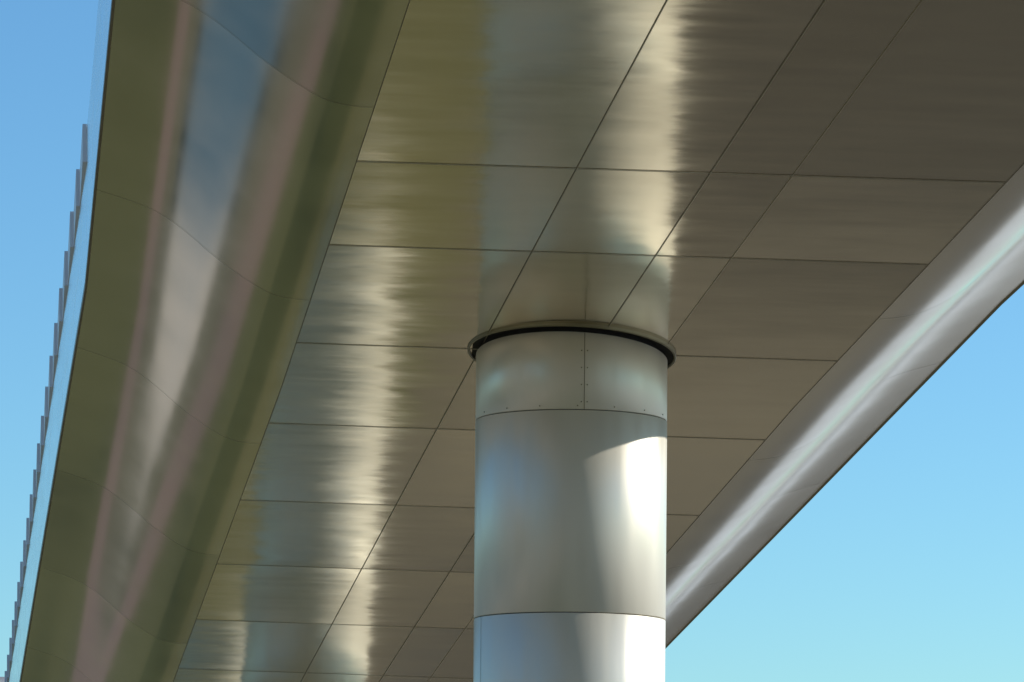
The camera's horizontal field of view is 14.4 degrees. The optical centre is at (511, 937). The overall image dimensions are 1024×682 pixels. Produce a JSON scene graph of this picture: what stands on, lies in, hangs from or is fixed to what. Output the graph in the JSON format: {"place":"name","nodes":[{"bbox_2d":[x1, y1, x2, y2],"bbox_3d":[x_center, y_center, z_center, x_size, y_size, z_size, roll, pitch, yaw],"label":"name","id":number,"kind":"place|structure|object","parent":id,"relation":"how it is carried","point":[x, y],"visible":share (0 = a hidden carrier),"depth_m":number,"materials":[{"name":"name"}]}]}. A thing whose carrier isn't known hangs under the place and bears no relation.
{"place":"outdoors","nodes":[
{"label":"outdoors","id":0,"kind":"place"},
{"bbox_2d":[0,0,1023,681],"label":"sky","id":1,"kind":"structure","parent":0,"point":[907,565],"materials":[{"name":"blue"}]},
{"label":"ground","id":2,"kind":"structure","parent":0,"visible":0},
{"bbox_2d":[467,323,675,681],"bbox_3d":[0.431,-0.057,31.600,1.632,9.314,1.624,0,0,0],"label":"bridge pier","id":3,"kind":"structure","parent":2,"relation":"on","point":[570,501],"depth_m":30.95,"materials":[{"name":"metal"}]},
{"bbox_2d":[0,0,1023,681],"bbox_3d":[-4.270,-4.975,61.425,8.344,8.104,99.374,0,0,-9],"label":"elevated footbridge","id":4,"kind":"object","parent":3,"relation":"on","point":[314,248],"visible":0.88,"depth_m":30.04,"materials":[{"name":"metal"}]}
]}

